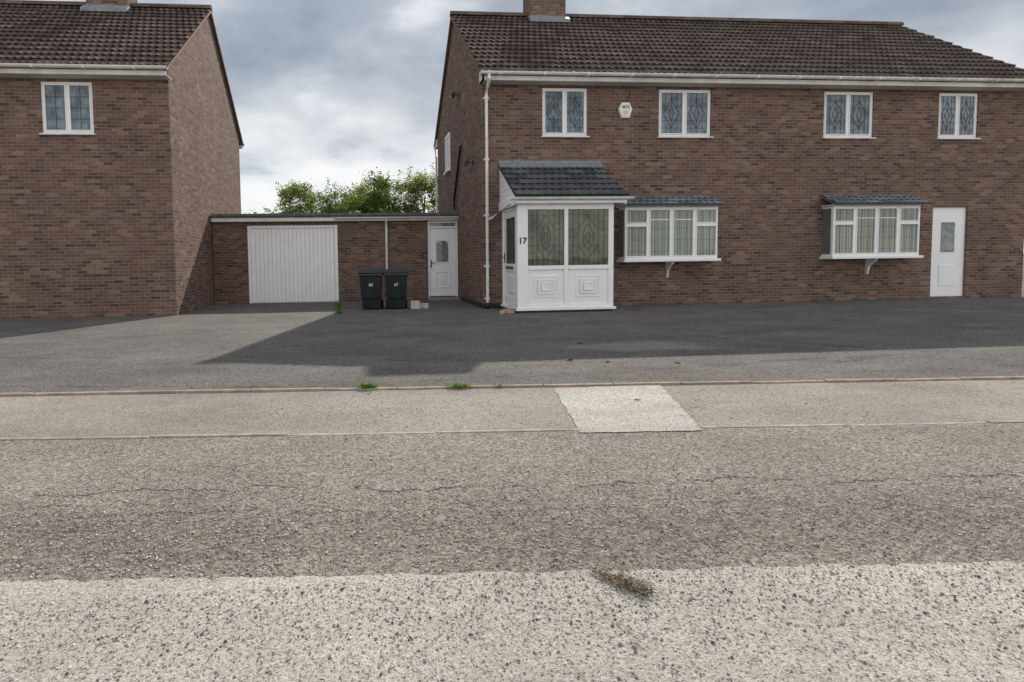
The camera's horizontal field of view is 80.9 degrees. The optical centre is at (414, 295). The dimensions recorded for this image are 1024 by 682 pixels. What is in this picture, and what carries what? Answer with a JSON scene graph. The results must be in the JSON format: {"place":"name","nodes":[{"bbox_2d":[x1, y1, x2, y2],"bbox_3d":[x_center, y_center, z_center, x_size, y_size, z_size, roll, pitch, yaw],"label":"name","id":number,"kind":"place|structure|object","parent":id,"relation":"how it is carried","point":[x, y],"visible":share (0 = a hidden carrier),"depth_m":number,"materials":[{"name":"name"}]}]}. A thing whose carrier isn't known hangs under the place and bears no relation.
{"place":"outdoors","nodes":[
{"label":"outdoors","id":0,"kind":"place"},
{"bbox_2d":[0,422,1023,581],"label":"road","id":1,"kind":"structure","parent":0,"point":[31,471],"depth_m":2.66,"materials":[{"name":"grey asphalt"}]},
{"bbox_2d":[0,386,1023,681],"bbox_3d":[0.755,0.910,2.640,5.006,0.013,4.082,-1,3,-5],"label":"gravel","id":2,"kind":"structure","parent":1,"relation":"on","point":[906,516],"depth_m":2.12,"materials":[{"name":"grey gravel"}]},
{"bbox_2d":[0,561,1023,681],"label":"road surface","id":3,"kind":"object","parent":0,"point":[975,664],"visible":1,"depth_m":1.73,"materials":[{"name":"grey asphalt"}]},
{"bbox_2d":[588,566,667,601],"bbox_3d":[0.696,0.927,1.937,0.125,0.080,0.261,-3,4,-34],"label":"dried plant","id":4,"kind":"object","parent":3,"relation":"on","point":[641,587],"visible":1,"depth_m":1.93,"materials":[{"name":"brown plant"}]},
{"bbox_2d":[617,622,648,646],"bbox_3d":[0.608,0.964,1.678,0.032,0.009,0.126,-2,4,-20],"label":"twig","id":5,"kind":"object","parent":3,"relation":"on","point":[632,635],"visible":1,"depth_m":1.67,"materials":[{"name":"beige plant"}]},
{"bbox_2d":[0,280,1023,392],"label":"driveway","id":6,"kind":"structure","parent":0,"point":[250,346],"depth_m":7.38,"materials":[{"name":"grey asphalt"}]},
{"bbox_2d":[332,308,344,313],"bbox_3d":[-1.549,0.311,12.084,0.264,0.145,0.127,-1,3,-5],"label":"weed","id":7,"kind":"object","parent":6,"relation":"on","point":[338,311],"visible":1,"depth_m":12.08,"materials":[{"name":"green plant"}]},
{"bbox_2d":[332,299,346,309],"bbox_3d":[-1.682,0.202,13.273,0.357,0.225,0.152,-1,3,-5],"label":"weed","id":8,"kind":"object","parent":6,"relation":"on","point":[340,305],"visible":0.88,"depth_m":13.27,"materials":[{"name":"green plant"}]},
{"bbox_2d":[358,268,383,308],"bbox_3d":[-0.960,-0.148,13.250,0.553,0.911,0.707,-1,3,0],"label":"wheelie bin","id":9,"kind":"object","parent":6,"relation":"on","point":[371,283],"visible":0.98,"depth_m":12.98,"materials":[{"name":"black plastic"}]},
{"bbox_2d":[383,268,408,307],"bbox_3d":[-0.413,-0.155,13.240,0.553,0.911,0.707,-1,3,-2],"label":"wheelie bin","id":10,"kind":"object","parent":6,"relation":"on","point":[396,285],"visible":1,"depth_m":12.97,"materials":[{"name":"black plastic"}]},
{"bbox_2d":[410,300,419,308],"bbox_3d":[0.009,0.208,13.131,0.200,0.180,0.140,-1,3,-11],"label":"loose brick","id":11,"kind":"object","parent":6,"relation":"on","point":[414,304],"visible":1,"depth_m":13.06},
{"bbox_2d":[420,303,428,307],"bbox_3d":[0.215,0.230,13.303,0.200,0.110,0.140,0,3,12],"label":"loose brick","id":12,"kind":"object","parent":6,"relation":"on","point":[424,305],"visible":0.77,"depth_m":13.23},
{"bbox_2d":[445,382,473,387],"bbox_3d":[0.393,0.753,4.977,0.286,0.039,0.139,-2,4,-18],"label":"weed","id":13,"kind":"object","parent":6,"relation":"on","point":[459,385],"visible":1,"depth_m":4.96,"materials":[{"name":"green plant"}]},
{"bbox_2d":[503,309,514,313],"bbox_3d":[1.876,0.309,11.751,0.220,0.090,0.120,-3,4,-34],"label":"loose brick","id":14,"kind":"object","parent":6,"relation":"on","point":[508,311],"visible":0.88,"depth_m":11.68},
{"bbox_2d":[0,379,1023,438],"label":"pavement","id":15,"kind":"structure","parent":0,"point":[875,402],"depth_m":4.29,"materials":[{"name":"grey concrete"}]},
{"bbox_2d":[553,385,702,432],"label":"paving slab","id":16,"kind":"structure","parent":15,"relation":"on","point":[662,409],"depth_m":4.19,"materials":[{"name":"concrete"}]},
{"bbox_2d":[40,0,1023,213],"label":"sky","id":17,"kind":"structure","parent":0,"point":[340,91],"materials":[{"name":"grey"}]},
{"bbox_2d":[469,253,1023,387],"bbox_3d":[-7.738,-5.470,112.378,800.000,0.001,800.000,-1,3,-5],"label":"ground","id":18,"kind":"structure","parent":0,"point":[1022,274],"depth_m":35.80,"materials":[{"name":"grey asphalt"}]},
{"bbox_2d":[0,0,244,318],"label":"neighbouring house","id":19,"kind":"structure","parent":18,"relation":"on","point":[121,142],"depth_m":12.16,"materials":[{"name":"red brick"}]},
{"bbox_2d":[39,82,95,134],"bbox_3d":[-7.023,-3.781,11.963,1.070,1.070,0.160,-1,3,-5],"label":"window","id":20,"kind":"structure","parent":19,"relation":"in","point":[67,107],"depth_m":11.98,"materials":[{"name":"white plastic"}]},
{"bbox_2d":[259,178,334,213],"bbox_3d":[-5.624,-3.157,29.323,4.209,5.348,4.296,-1,3,-5],"label":"tree","id":21,"kind":"object","parent":18,"relation":"on","point":[292,191],"visible":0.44,"depth_m":28.56,"materials":[{"name":"green plant"}]},
{"bbox_2d":[210,212,460,303],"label":"garage","id":22,"kind":"structure","parent":18,"relation":"on","point":[291,257],"depth_m":15.77,"materials":[{"name":"brick"}]},
{"bbox_2d":[247,225,338,302],"bbox_3d":[-3.216,-0.833,15.718,2.350,2.050,0.120,-1,3,-5],"label":"garage door","id":23,"kind":"structure","parent":22,"relation":"in","point":[287,263],"depth_m":15.73,"materials":[{"name":"white metal"}]},
{"bbox_2d":[427,221,457,296],"bbox_3d":[0.768,-0.996,16.084,0.818,2.060,0.110,-1,3,-5],"label":"door","id":24,"kind":"structure","parent":22,"relation":"in","point":[442,236],"depth_m":16.08,"materials":[{"name":"white plastic"}]},
{"bbox_2d":[242,205,434,213],"bbox_3d":[-2.865,-2.247,27.164,12.140,3.676,2.855,-1,3,-5],"label":"hedge","id":25,"kind":"object","parent":18,"relation":"on","point":[416,208],"visible":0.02,"depth_m":26.94,"materials":[{"name":"green plant"}]},
{"bbox_2d":[314,182,380,212],"bbox_3d":[-3.301,-2.947,28.559,3.791,4.954,3.899,-2,4,-24],"label":"tree","id":26,"kind":"object","parent":18,"relation":"on","point":[353,200],"visible":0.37,"depth_m":28.03,"materials":[{"name":"green plant"}]},
{"bbox_2d":[341,178,395,212],"bbox_3d":[-2.472,-3.385,31.049,4.091,5.509,3.506,-1,3,-5],"label":"tree","id":27,"kind":"object","parent":18,"relation":"on","point":[360,189],"visible":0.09,"depth_m":30.44,"materials":[{"name":"green plant"}]},
{"bbox_2d":[357,167,422,212],"bbox_3d":[-1.375,-3.247,28.051,3.570,5.558,3.599,-1,3,-5],"label":"tree","id":28,"kind":"object","parent":18,"relation":"on","point":[380,187],"visible":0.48,"depth_m":27.59,"materials":[{"name":"green plant"}]},
{"bbox_2d":[400,162,437,212],"bbox_3d":[0.526,-3.434,29.107,3.481,5.752,3.258,-1,3,-5],"label":"tree","id":29,"kind":"object","parent":18,"relation":"on","point":[421,182],"visible":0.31,"depth_m":28.56,"materials":[{"name":"green plant"}]},
{"bbox_2d":[0,376,1023,395],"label":"kerb","id":30,"kind":"structure","parent":18,"relation":"on","point":[482,386],"depth_m":4.98,"materials":[{"name":"grey concrete"}]},
{"bbox_2d":[355,381,378,388],"bbox_3d":[-0.410,0.757,4.974,0.231,0.055,0.101,-1,3,-5],"label":"weed","id":31,"kind":"object","parent":30,"relation":"on","point":[366,385],"visible":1,"depth_m":4.97,"materials":[{"name":"green plant"}]},
{"bbox_2d":[0,420,1023,440],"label":"kerb","id":32,"kind":"structure","parent":18,"relation":"on","point":[284,434],"depth_m":3.71,"materials":[{"name":"concrete"}]},
{"bbox_2d":[433,0,1023,312],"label":"semi detached house","id":33,"kind":"structure","parent":18,"relation":"on","point":[596,162],"depth_m":13.44,"materials":[{"name":"red brick"}]},
{"bbox_2d":[443,132,450,174],"bbox_3d":[0.952,-4.185,17.515,0.090,1.110,0.950,-1,3,-5],"label":"window","id":34,"kind":"structure","parent":33,"relation":"in","point":[447,139],"depth_m":17.48,"materials":[{"name":"white plastic"}]},
{"bbox_2d":[541,88,589,137],"bbox_3d":[3.277,-3.984,12.909,1.080,1.070,0.160,-1,3,-5],"label":"window","id":35,"kind":"structure","parent":33,"relation":"in","point":[564,110],"depth_m":12.93,"materials":[{"name":"white plastic"}]},
{"bbox_2d":[616,195,724,277],"bbox_3d":[5.614,-1.303,13.025,2.240,1.855,0.505,-1,3,-5],"label":"bay window","id":36,"kind":"structure","parent":33,"relation":"in","point":[668,229],"depth_m":12.94,"materials":[{"name":"white plastic"}]},
{"bbox_2d":[657,89,713,137],"bbox_3d":[6.010,-4.037,13.160,1.290,1.070,0.160,-1,3,-5],"label":"window","id":37,"kind":"structure","parent":33,"relation":"in","point":[682,113],"depth_m":13.18,"materials":[{"name":"white plastic"}]},
{"bbox_2d":[822,92,875,138],"bbox_3d":[9.913,-4.114,13.518,1.290,1.070,0.160,-1,3,-5],"label":"window","id":38,"kind":"structure","parent":33,"relation":"in","point":[847,115],"depth_m":13.54,"materials":[{"name":"white plastic"}]},
{"bbox_2d":[819,194,928,274],"bbox_3d":[10.443,-1.398,13.468,2.240,1.855,0.505,-1,3,-5],"label":"bay window","id":39,"kind":"structure","parent":33,"relation":"in","point":[870,228],"depth_m":13.38,"materials":[{"name":"white plastic"}]},
{"bbox_2d":[930,207,965,296],"bbox_3d":[12.581,-1.030,13.999,0.900,2.100,0.075,-1,3,-5],"label":"door","id":40,"kind":"structure","parent":33,"relation":"in","point":[948,227],"depth_m":13.97,"materials":[{"name":"white plastic"}]},
{"bbox_2d":[936,93,980,139],"bbox_3d":[12.646,-4.168,13.769,1.080,1.070,0.160,-1,3,-5],"label":"window","id":41,"kind":"structure","parent":33,"relation":"in","point":[957,119],"depth_m":13.79,"materials":[{"name":"white plastic"}]}
]}

